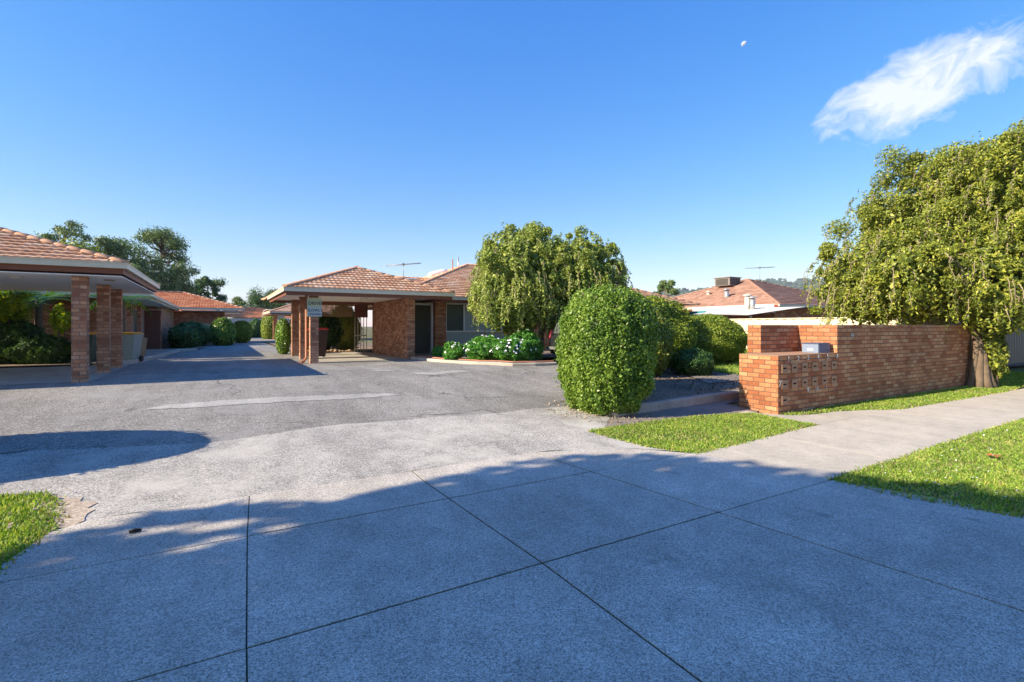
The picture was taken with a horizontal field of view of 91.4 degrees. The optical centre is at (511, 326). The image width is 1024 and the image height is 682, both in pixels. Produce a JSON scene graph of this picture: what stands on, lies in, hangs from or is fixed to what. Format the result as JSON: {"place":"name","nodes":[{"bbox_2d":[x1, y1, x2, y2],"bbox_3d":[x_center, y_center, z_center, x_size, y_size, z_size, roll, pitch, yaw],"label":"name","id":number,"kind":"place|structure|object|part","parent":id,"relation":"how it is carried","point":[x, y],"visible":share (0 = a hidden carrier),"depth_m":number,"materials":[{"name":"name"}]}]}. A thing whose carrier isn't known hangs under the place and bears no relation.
{"place":"outdoors","nodes":[
{"label":"outdoors","id":0,"kind":"place"},
{"bbox_2d":[0,489,70,573],"bbox_3d":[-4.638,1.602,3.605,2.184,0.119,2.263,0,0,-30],"label":"dry grass","id":1,"kind":"structure","parent":0,"point":[69,516],"depth_m":4.17,"materials":[{"name":"green plant"}]},
{"bbox_2d":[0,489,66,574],"bbox_3d":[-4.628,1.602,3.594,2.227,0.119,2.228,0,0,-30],"label":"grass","id":2,"kind":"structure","parent":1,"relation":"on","point":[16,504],"depth_m":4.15,"materials":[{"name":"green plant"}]},
{"bbox_2d":[0,488,71,551],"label":"leaf litter","id":3,"kind":"object","parent":1,"relation":"on","point":[8,526],"visible":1,"depth_m":4.33,"materials":[{"name":"brown plant"}]},
{"bbox_2d":[24,494,97,536],"bbox_3d":[-3.971,1.621,4.419,0.474,0.058,1.197,0,0,-39],"label":"dirt patch","id":4,"kind":"object","parent":1,"relation":"on","point":[77,509],"visible":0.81,"depth_m":4.42,"materials":[{"name":"beige soil"}]},
{"bbox_2d":[90,348,186,363],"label":"porch paving","id":5,"kind":"structure","parent":0,"point":[150,352],"depth_m":23.47,"materials":[{"name":"grey concrete"}]},
{"bbox_2d":[123,332,143,360],"bbox_3d":[-12.889,0.700,16.819,0.620,0.999,0.738,0,0,-13],"label":"wheelie bin","id":6,"kind":"object","parent":5,"relation":"on","point":[132,342],"visible":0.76,"depth_m":16.58,"materials":[{"name":"grey plastic"}]},
{"bbox_2d":[140,337,146,355],"bbox_3d":[-14.951,0.808,19.964,0.430,0.792,0.487,0,0,31],"label":"wheelie bin","id":7,"kind":"object","parent":5,"relation":"on","point":[143,346],"visible":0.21,"depth_m":19.94,"materials":[{"name":"grey plastic"}]},
{"bbox_2d":[0,341,371,366],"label":"garden bed","id":8,"kind":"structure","parent":0,"point":[369,347],"depth_m":17.07,"materials":[{"name":"brown soil"}]},
{"bbox_2d":[70,332,96,360],"bbox_3d":[-13.967,0.700,16.419,0.620,0.999,0.738,0,0,-19],"label":"wheelie bin","id":9,"kind":"object","parent":8,"relation":"on","point":[92,346],"visible":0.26,"depth_m":16.30,"materials":[{"name":"green plastic"}]},
{"bbox_2d":[308,349,356,351],"bbox_3d":[-8.780,1.174,23.659,2.760,0.187,0.364,0,0,-30],"label":"rock border","id":10,"kind":"object","parent":8,"relation":"on","point":[336,350],"visible":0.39,"depth_m":23.86,"materials":[{"name":"beige stone"}]},
{"bbox_2d":[0,352,405,384],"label":"carport slab","id":11,"kind":"structure","parent":0,"point":[27,375],"depth_m":13.53,"materials":[{"name":"concrete"}]},
{"bbox_2d":[0,227,160,382],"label":"carport","id":12,"kind":"object","parent":11,"relation":"on","point":[28,262],"visible":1,"depth_m":11.34,"materials":[{"name":"brick"}]},
{"bbox_2d":[308,328,328,357],"bbox_3d":[-7.456,0.628,19.194,0.620,1.142,0.738,0,0,-36],"label":"wheelie bin","id":13,"kind":"object","parent":11,"relation":"on","point":[323,334],"visible":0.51,"depth_m":19.01,"materials":[{"name":"brown plastic"}]},
{"bbox_2d":[0,337,568,454],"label":"asphalt driveway","id":14,"kind":"structure","parent":0,"point":[107,410],"depth_m":9.80,"materials":[{"name":"grey asphalt"}]},
{"bbox_2d":[227,318,288,322],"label":"fence","id":15,"kind":"object","parent":14,"relation":"on","point":[233,320],"visible":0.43,"depth_m":63.39,"materials":[{"name":"grey metal"}]},
{"bbox_2d":[144,393,397,409],"bbox_3d":[-4.340,1.399,9.554,4.354,0.038,0.617,0,0,-26],"label":"pale patch","id":16,"kind":"object","parent":14,"relation":"on","point":[255,400],"visible":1,"depth_m":9.45,"materials":[{"name":"grey concrete"}]},
{"bbox_2d":[263,304,353,338],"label":"carport","id":17,"kind":"object","parent":14,"relation":"on","point":[283,310],"visible":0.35,"depth_m":43.16,"materials":[{"name":"metal"}]},
{"bbox_2d":[372,370,469,374],"bbox_3d":[-2.483,1.258,13.803,2.857,0.068,0.928,0,0,-8],"label":"repair patch","id":18,"kind":"object","parent":14,"relation":"on","point":[444,372],"visible":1,"depth_m":13.89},
{"bbox_2d":[547,322,565,354],"bbox_3d":[3.404,0.477,17.750,4.130,1.515,1.702,0,0,-30],"label":"parked car","id":19,"kind":"object","parent":14,"relation":"on","point":[553,333],"visible":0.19,"depth_m":17.24,"materials":[{"name":"paint"}]},
{"bbox_3d":[1.770,0.055,16.792,0.115,0.360,1.200,0,0,-30],"label":"rear window","id":20,"kind":"part","parent":19,"relation":"part of","materials":[{"name":"grey glass"}]},
{"bbox_2d":[0,406,670,532],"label":"gravel apron","id":21,"kind":"object","parent":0,"point":[113,481],"visible":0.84,"depth_m":6.01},
{"bbox_2d":[415,350,556,362],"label":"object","id":22,"kind":"structure","parent":0,"point":[546,354],"depth_m":19.39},
{"bbox_2d":[442,341,464,359],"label":"daisy bush","id":23,"kind":"object","parent":22,"relation":"on","point":[453,350],"visible":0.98,"depth_m":16.94,"materials":[{"name":"green plant"}]},
{"bbox_2d":[463,334,500,359],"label":"daisy bush","id":24,"kind":"object","parent":22,"relation":"on","point":[479,347],"visible":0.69,"depth_m":16.54,"materials":[{"name":"green plant"}]},
{"bbox_2d":[417,355,553,362],"bbox_3d":[-1.361,1.188,17.162,5.536,0.188,1.239,0,0,26],"label":"garden edging","id":25,"kind":"object","parent":22,"relation":"on","point":[489,360],"visible":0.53,"depth_m":16.27,"materials":[{"name":"beige concrete"}]},
{"bbox_2d":[489,336,534,360],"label":"daisy bush","id":26,"kind":"object","parent":22,"relation":"on","point":[513,349],"visible":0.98,"depth_m":16.30,"materials":[{"name":"green plant"}]},
{"bbox_2d":[508,327,545,359],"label":"daisy bush","id":27,"kind":"object","parent":22,"relation":"on","point":[537,346],"visible":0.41,"depth_m":17.16,"materials":[{"name":"green plant"}]},
{"bbox_2d":[0,449,1023,681],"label":"crossover","id":28,"kind":"object","parent":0,"point":[719,597],"visible":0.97,"depth_m":3.22,"materials":[{"name":"concrete"}]},
{"bbox_2d":[129,528,141,533],"bbox_3d":[-3.025,1.635,4.011,0.084,0.033,0.035,0,0,-35],"label":"seed pod","id":29,"kind":"object","parent":28,"relation":"on","point":[134,530],"visible":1,"depth_m":4.00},
{"bbox_2d":[131,449,1023,681],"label":"pavement joint","id":30,"kind":"object","parent":28,"relation":"in","point":[246,648],"visible":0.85,"depth_m":3.25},
{"bbox_2d":[0,327,1023,559],"bbox_3d":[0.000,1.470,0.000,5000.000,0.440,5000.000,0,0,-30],"label":"ground","id":31,"kind":"structure","parent":0,"point":[369,340],"depth_m":19.12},
{"bbox_2d":[0,290,41,363],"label":"shrub","id":32,"kind":"object","parent":31,"relation":"on","point":[8,310],"visible":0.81,"depth_m":15.83,"materials":[{"name":"green plant"}]},
{"bbox_2d":[0,314,52,363],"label":"shrub","id":33,"kind":"object","parent":31,"relation":"on","point":[13,329],"visible":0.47,"depth_m":15.91,"materials":[{"name":"green plant"}]},
{"bbox_2d":[0,334,70,363],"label":"shrub","id":34,"kind":"object","parent":31,"relation":"on","point":[36,349],"visible":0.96,"depth_m":15.85,"materials":[{"name":"green plant"}]},
{"bbox_2d":[2,290,96,329],"bbox_3d":[-15.718,-0.090,16.733,3.805,2.740,3.975,0,0,31],"label":"palm","id":35,"kind":"object","parent":31,"relation":"on","point":[38,317],"visible":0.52,"depth_m":16.60,"materials":[{"name":"green plant"}]},
{"bbox_2d":[18,303,96,341],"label":"garden wall","id":36,"kind":"structure","parent":31,"relation":"on","point":[92,321],"depth_m":18.14,"materials":[{"name":"orange brick"}]},
{"bbox_2d":[46,302,70,362],"bbox_3d":[-14.708,0.243,16.277,0.722,2.075,0.702,0,0,-30],"label":"shrub","id":37,"kind":"object","parent":31,"relation":"on","point":[61,318],"visible":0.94,"depth_m":16.19,"materials":[{"name":"green plant"}]},
{"bbox_2d":[34,220,103,251],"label":"gum tree","id":38,"kind":"object","parent":31,"relation":"on","point":[64,231],"visible":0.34,"depth_m":61.08,"materials":[{"name":"green plant"}]},
{"bbox_2d":[59,237,106,253],"bbox_3d":[-26.059,-2.011,30.048,3.574,6.589,2.939,0,0,-30],"label":"tree","id":39,"kind":"object","parent":31,"relation":"on","point":[83,246],"visible":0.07,"depth_m":29.97,"materials":[{"name":"green plant"}]},
{"bbox_2d":[87,235,145,272],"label":"gum tree","id":40,"kind":"object","parent":31,"relation":"on","point":[116,249],"visible":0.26,"depth_m":65.58,"materials":[{"name":"green plant"}]},
{"bbox_2d":[89,294,171,331],"bbox_3d":[-13.607,0.073,17.630,2.785,2.414,2.621,0,0,-30],"label":"palm","id":41,"kind":"object","parent":31,"relation":"on","point":[125,298],"visible":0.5,"depth_m":17.61,"materials":[{"name":"green plant"}]},
{"bbox_2d":[28,291,244,348],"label":"brick house","id":42,"kind":"structure","parent":31,"relation":"on","point":[156,325],"depth_m":28.09,"materials":[{"name":"tile"}]},
{"bbox_2d":[132,309,136,331],"bbox_3d":[-18.015,-0.230,23.866,0.057,1.200,1.400,0,0,-30],"label":"window","id":43,"kind":"structure","parent":42,"relation":"in","point":[134,319],"depth_m":23.67,"materials":[{"name":"glass"}]},
{"bbox_2d":[144,311,159,348],"bbox_3d":[-18.956,0.190,26.319,0.680,2.040,0.105,0,0,-30],"label":"door","id":44,"kind":"structure","parent":42,"relation":"in","point":[151,322],"depth_m":26.33,"materials":[{"name":"brown wood"}]},
{"bbox_2d":[131,263,161,283],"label":"round tree","id":45,"kind":"object","parent":31,"relation":"on","point":[135,266],"visible":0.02,"depth_m":59.07,"materials":[{"name":"green plant"}]},
{"bbox_2d":[123,348,197,363],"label":"kerb","id":46,"kind":"structure","parent":31,"relation":"on","point":[148,358],"depth_m":19.25,"materials":[{"name":"concrete"}]},
{"bbox_2d":[126,225,205,293],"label":"gum tree","id":47,"kind":"object","parent":31,"relation":"on","point":[170,279],"visible":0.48,"depth_m":70.67,"materials":[{"name":"green plant"}]},
{"bbox_2d":[167,322,200,347],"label":"shrub","id":48,"kind":"object","parent":31,"relation":"on","point":[183,335],"visible":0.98,"depth_m":27.43,"materials":[{"name":"green plant"}]},
{"bbox_2d":[185,320,211,345],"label":"shrub","id":49,"kind":"object","parent":31,"relation":"on","point":[203,332],"visible":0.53,"depth_m":30.51,"materials":[{"name":"green plant"}]},
{"bbox_2d":[194,275,227,310],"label":"round tree","id":50,"kind":"object","parent":31,"relation":"on","point":[205,280],"visible":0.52,"depth_m":83.79,"materials":[{"name":"green plant"}]},
{"bbox_2d":[209,317,237,345],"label":"shrub","id":51,"kind":"object","parent":31,"relation":"on","point":[223,330],"visible":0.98,"depth_m":31.83,"materials":[{"name":"green plant"}]},
{"bbox_2d":[223,296,246,310],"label":"round tree","id":52,"kind":"object","parent":31,"relation":"on","point":[236,300],"visible":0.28,"depth_m":95.43,"materials":[{"name":"green plant"}]},
{"bbox_2d":[234,320,252,342],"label":"shrub","id":53,"kind":"object","parent":31,"relation":"on","point":[244,332],"visible":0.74,"depth_m":36.99,"materials":[{"name":"green plant"}]},
{"bbox_2d":[249,318,260,336],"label":"clipped hedge","id":54,"kind":"object","parent":31,"relation":"on","point":[255,323],"visible":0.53,"depth_m":55.36,"materials":[{"name":"green plant"}]},
{"bbox_2d":[224,307,290,324],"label":"brick house","id":55,"kind":"structure","parent":31,"relation":"on","point":[251,312],"depth_m":72.58,"materials":[{"name":"orange tile"}]},
{"bbox_2d":[255,298,270,308],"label":"round tree","id":56,"kind":"object","parent":31,"relation":"on","point":[258,301],"visible":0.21,"depth_m":77.95,"materials":[{"name":"green plant"}]},
{"bbox_2d":[242,284,290,318],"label":"round tree","id":57,"kind":"object","parent":31,"relation":"on","point":[258,295],"visible":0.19,"depth_m":98.28,"materials":[{"name":"green plant"}]},
{"bbox_2d":[260,316,277,338],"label":"clipped hedge","id":58,"kind":"object","parent":31,"relation":"on","point":[266,327],"visible":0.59,"depth_m":48.36,"materials":[{"name":"green plant"}]},
{"bbox_2d":[274,317,290,353],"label":"shrub","id":59,"kind":"object","parent":31,"relation":"on","point":[282,336],"visible":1,"depth_m":21.84,"materials":[{"name":"green plant"}]},
{"bbox_2d":[290,313,344,350],"bbox_3d":[-9.500,0.183,24.527,2.902,2.218,1.908,0,0,-30],"label":"shrub","id":60,"kind":"object","parent":31,"relation":"on","point":[332,325],"visible":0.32,"depth_m":24.50,"materials":[{"name":"green plant"}]},
{"bbox_2d":[332,306,362,349],"bbox_3d":[-8.550,-0.079,25.494,1.914,2.728,1.333,0,0,-30],"label":"shrub","id":61,"kind":"object","parent":31,"relation":"on","point":[346,339],"visible":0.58,"depth_m":25.18,"materials":[{"name":"green plant"}]},
{"bbox_2d":[431,345,443,356],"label":"shrub","id":62,"kind":"object","parent":31,"relation":"on","point":[437,351],"visible":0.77,"depth_m":18.60,"materials":[{"name":"green plant"}]},
{"bbox_2d":[261,257,700,363],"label":"brick house","id":63,"kind":"structure","parent":31,"relation":"on","point":[429,312],"depth_m":20.74,"materials":[{"name":"tile"}]},
{"bbox_2d":[307,298,321,316],"bbox_3d":[-6.530,-0.635,16.546,0.492,0.630,0.028,0,0,-30],"label":"sign","id":64,"kind":"object","parent":63,"relation":"attached to","point":[314,307],"visible":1,"depth_m":16.54,"materials":[{"name":"white metal"}]},
{"bbox_2d":[386,262,420,276],"bbox_3d":[-5.032,-2.601,23.170,1.590,0.741,0.921,0,0,-13],"label":"tv antenna","id":65,"kind":"object","parent":63,"relation":"on","point":[403,264],"visible":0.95,"depth_m":23.23,"materials":[{"name":"metal"}]},
{"bbox_2d":[415,305,429,352],"bbox_3d":[-3.802,0.110,21.193,0.920,2.120,0.130,0,0,-30],"label":"door","id":66,"kind":"structure","parent":63,"relation":"in","point":[422,312],"depth_m":21.21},
{"bbox_2d":[446,303,506,331],"bbox_3d":[-1.541,-0.383,22.374,3.125,1.255,0.080,0,0,-30],"label":"window","id":67,"kind":"structure","parent":63,"relation":"in","point":[458,319],"depth_m":21.95,"materials":[{"name":"grey glass"}]},
{"bbox_2d":[411,357,556,366],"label":"kerb","id":68,"kind":"structure","parent":31,"relation":"on","point":[488,363],"depth_m":16.14,"materials":[{"name":"concrete"}]},
{"bbox_2d":[465,220,633,359],"bbox_3d":[1.406,-1.344,18.978,6.427,5.301,4.418,0,0,-13],"label":"weeping tree","id":69,"kind":"object","parent":31,"relation":"on","point":[525,277],"visible":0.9,"depth_m":17.60,"materials":[{"name":"green plant"}]},
{"bbox_2d":[553,281,661,414],"bbox_3d":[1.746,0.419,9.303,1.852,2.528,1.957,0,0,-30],"label":"clipped hedge","id":70,"kind":"object","parent":31,"relation":"on","point":[605,352],"visible":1,"depth_m":8.68,"materials":[{"name":"green plant"}]},
{"bbox_2d":[654,308,676,375],"bbox_3d":[3.279,0.454,13.592,2.699,2.064,2.088,0,0,-30],"label":"shrub","id":71,"kind":"object","parent":31,"relation":"on","point":[666,341],"visible":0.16,"depth_m":13.19,"materials":[{"name":"green plant"}]},
{"bbox_2d":[653,279,678,295],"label":"gum tree","id":72,"kind":"object","parent":31,"relation":"on","point":[665,286],"visible":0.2,"depth_m":59.64,"materials":[{"name":"green plant"}]},
{"bbox_2d":[643,294,697,367],"bbox_3d":[4.270,0.186,15.606,3.412,2.467,2.511,0,0,-30],"label":"shrub","id":73,"kind":"object","parent":31,"relation":"on","point":[677,315],"visible":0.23,"depth_m":15.06,"materials":[{"name":"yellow plant"}]},
{"bbox_2d":[608,390,738,417],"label":"kerb","id":74,"kind":"structure","parent":31,"relation":"on","point":[664,404],"depth_m":9.83,"materials":[{"name":"concrete"}]},
{"bbox_2d":[669,347,715,375],"bbox_3d":[4.999,1.047,13.738,1.280,0.937,1.061,0,0,-30],"label":"shrub","id":75,"kind":"object","parent":31,"relation":"on","point":[693,362],"visible":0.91,"depth_m":13.44,"materials":[{"name":"green plant"}]},
{"bbox_2d":[688,312,747,362],"bbox_3d":[6.580,0.463,17.085,3.380,1.918,2.698,0,0,-30],"label":"shrub","id":76,"kind":"object","parent":31,"relation":"on","point":[722,338],"visible":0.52,"depth_m":16.04,"materials":[{"name":"green plant"}]},
{"bbox_2d":[685,304,803,317],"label":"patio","id":77,"kind":"structure","parent":31,"relation":"on","point":[741,309],"depth_m":27.61,"materials":[{"name":"white paint"}]},
{"bbox_2d":[743,294,751,308],"bbox_3d":[13.171,-1.325,27.951,0.470,0.990,0.470,0,0,-30],"label":"flue pipe","id":78,"kind":"object","parent":77,"relation":"on","point":[747,302],"visible":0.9,"depth_m":27.83,"materials":[{"name":"white metal"}]},
{"bbox_2d":[748,296,756,308],"bbox_3d":[13.305,-1.225,27.624,0.470,0.890,0.470,0,0,-30],"label":"flue pipe","id":79,"kind":"object","parent":77,"relation":"on","point":[752,302],"visible":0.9,"depth_m":27.50,"materials":[{"name":"white metal"}]},
{"bbox_2d":[674,278,856,318],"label":"brick house","id":80,"kind":"structure","parent":31,"relation":"on","point":[776,295],"depth_m":32.15,"materials":[{"name":"brown tile"}]},
{"bbox_2d":[723,288,730,297],"bbox_3d":[14.218,-2.025,33.086,0.504,0.990,0.504,0,0,-30],"label":"flue pipe","id":81,"kind":"object","parent":80,"relation":"on","point":[726,292],"visible":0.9,"depth_m":32.96,"materials":[{"name":"white metal"}]},
{"bbox_2d":[713,276,741,287],"bbox_3d":[15.604,-2.880,36.159,1.360,1.300,1.360,0,0,-30],"label":"evaporative cooler","id":82,"kind":"object","parent":80,"relation":"on","point":[723,282],"visible":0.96,"depth_m":35.70,"materials":[{"name":"grey metal"}]},
{"bbox_2d":[813,267,837,291],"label":"round tree","id":83,"kind":"object","parent":31,"relation":"on","point":[820,272],"visible":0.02,"depth_m":44.07,"materials":[{"name":"green plant"}]},
{"bbox_2d":[731,317,924,347],"bbox_3d":[8.634,0.596,27.766,0.075,1.932,24.830,0,0,-30],"label":"fence","id":84,"kind":"object","parent":31,"relation":"on","point":[744,323],"visible":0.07,"depth_m":21.69,"materials":[{"name":"beige metal"}]},
{"bbox_2d":[739,325,969,414],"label":"brick wall","id":85,"kind":"structure","parent":31,"relation":"on","point":[780,371],"depth_m":10.68,"materials":[{"name":"brown brick"}]},
{"bbox_2d":[802,342,829,352],"bbox_3d":[6.323,0.442,10.390,0.470,0.203,0.360,0,0,-30],"label":"letter box","id":86,"kind":"object","parent":85,"relation":"on","point":[813,347],"visible":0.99,"depth_m":10.26,"materials":[{"name":"white paint"}]},
{"bbox_2d":[799,116,1023,387],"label":"weeping tree","id":87,"kind":"object","parent":31,"relation":"on","point":[939,242],"visible":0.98,"depth_m":13.72,"materials":[{"name":"green plant"}]},
{"bbox_2d":[925,317,1023,366],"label":"fence","id":88,"kind":"object","parent":31,"relation":"on","point":[1015,345],"visible":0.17,"depth_m":19.48,"materials":[{"name":"grey metal"}]},
{"bbox_2d":[983,326,1009,386],"bbox_3d":[13.091,0.785,13.583,0.674,1.864,0.831,0,0,36],"label":"climbing shrub","id":89,"kind":"object","parent":31,"relation":"on","point":[997,351],"visible":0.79,"depth_m":13.42,"materials":[{"name":"green plant"}]},
{"bbox_2d":[0,0,1023,326],"label":"sky","id":90,"kind":"structure","parent":0,"point":[289,141],"materials":[{"name":"blue"}]},
{"bbox_2d":[604,399,756,427],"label":"side path","id":91,"kind":"structure","parent":0,"point":[719,407],"depth_m":9.34,"materials":[{"name":"grey concrete"}]},
{"bbox_2d":[545,398,665,423],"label":"leaf litter","id":92,"kind":"object","parent":91,"relation":"on","point":[606,416],"visible":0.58,"depth_m":8.84,"materials":[{"name":"brown plant"}]},
{"bbox_2d":[590,412,818,454],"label":"grass","id":93,"kind":"structure","parent":0,"point":[713,425],"depth_m":7.81,"materials":[{"name":"green plant"}]},
{"bbox_2d":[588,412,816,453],"bbox_3d":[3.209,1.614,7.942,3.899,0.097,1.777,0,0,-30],"label":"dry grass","id":94,"kind":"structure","parent":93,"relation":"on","point":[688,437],"depth_m":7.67,"materials":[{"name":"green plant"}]},
{"bbox_2d":[691,374,738,382],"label":"stepping path","id":95,"kind":"structure","parent":0,"point":[725,377],"depth_m":13.05,"materials":[{"name":"grey concrete"}]},
{"bbox_2d":[661,279,823,309],"bbox_3d":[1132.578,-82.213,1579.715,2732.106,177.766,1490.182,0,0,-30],"label":"hills","id":96,"kind":"structure","parent":0,"point":[779,282],"depth_m":1460.23,"materials":[{"name":"green plant"}]},
{"bbox_2d":[655,278,828,294],"bbox_3d":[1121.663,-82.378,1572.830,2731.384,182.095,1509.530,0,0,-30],"label":"hill forest","id":97,"kind":"object","parent":96,"relation":"on","point":[784,282],"visible":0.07,"depth_m":1498.00,"materials":[{"name":"green plant"}]},
{"bbox_2d":[740,409,900,423],"bbox_3d":[5.841,1.640,9.610,4.000,0.049,1.329,0,0,-30],"label":"footpath apron","id":98,"kind":"object","parent":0,"point":[822,418],"visible":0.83,"depth_m":9.24,"materials":[{"name":"concrete"}]},
{"bbox_2d":[632,362,1023,403],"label":"garden bed","id":99,"kind":"object","parent":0,"point":[662,391],"visible":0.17,"depth_m":11.56,"materials":[{"name":"soil"}]},
{"bbox_2d":[653,368,738,393],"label":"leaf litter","id":100,"kind":"object","parent":99,"relation":"on","point":[696,382],"visible":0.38,"depth_m":12.31,"materials":[{"name":"brown plant"}]},
{"bbox_2d":[704,389,1023,479],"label":"footpath","id":101,"kind":"structure","parent":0,"point":[833,449],"depth_m":7.52,"materials":[{"name":"concrete"}]},
{"bbox_2d":[780,368,1023,414],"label":"grass","id":102,"kind":"structure","parent":0,"point":[1015,378],"depth_m":11.41,"materials":[{"name":"green plant"}]},
{"bbox_2d":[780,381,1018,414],"bbox_3d":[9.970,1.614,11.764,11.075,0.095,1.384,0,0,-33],"label":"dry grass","id":103,"kind":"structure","parent":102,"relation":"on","point":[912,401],"depth_m":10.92,"materials":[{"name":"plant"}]},
{"bbox_2d":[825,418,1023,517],"bbox_3d":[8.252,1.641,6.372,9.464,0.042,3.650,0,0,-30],"label":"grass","id":104,"kind":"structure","parent":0,"point":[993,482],"depth_m":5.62,"materials":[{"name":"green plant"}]},
{"bbox_2d":[836,419,1023,516],"bbox_3d":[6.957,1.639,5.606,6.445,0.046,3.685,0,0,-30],"label":"dry grass","id":105,"kind":"structure","parent":0,"point":[933,483],"depth_m":5.52,"materials":[{"name":"green plant"}]},
{"bbox_2d":[881,430,1016,496],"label":"clover flowers","id":106,"kind":"object","parent":105,"relation":"on","point":[958,466],"visible":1,"depth_m":5.61,"materials":[{"name":"white plant"}]},
{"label":"back lawn soil","id":107,"kind":"structure","parent":0,"visible":0},
{"bbox_2d":[714,348,747,374],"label":"grass","id":108,"kind":"structure","parent":107,"relation":"on","point":[724,367],"depth_m":15.07,"materials":[{"name":"green plant"}]}
]}

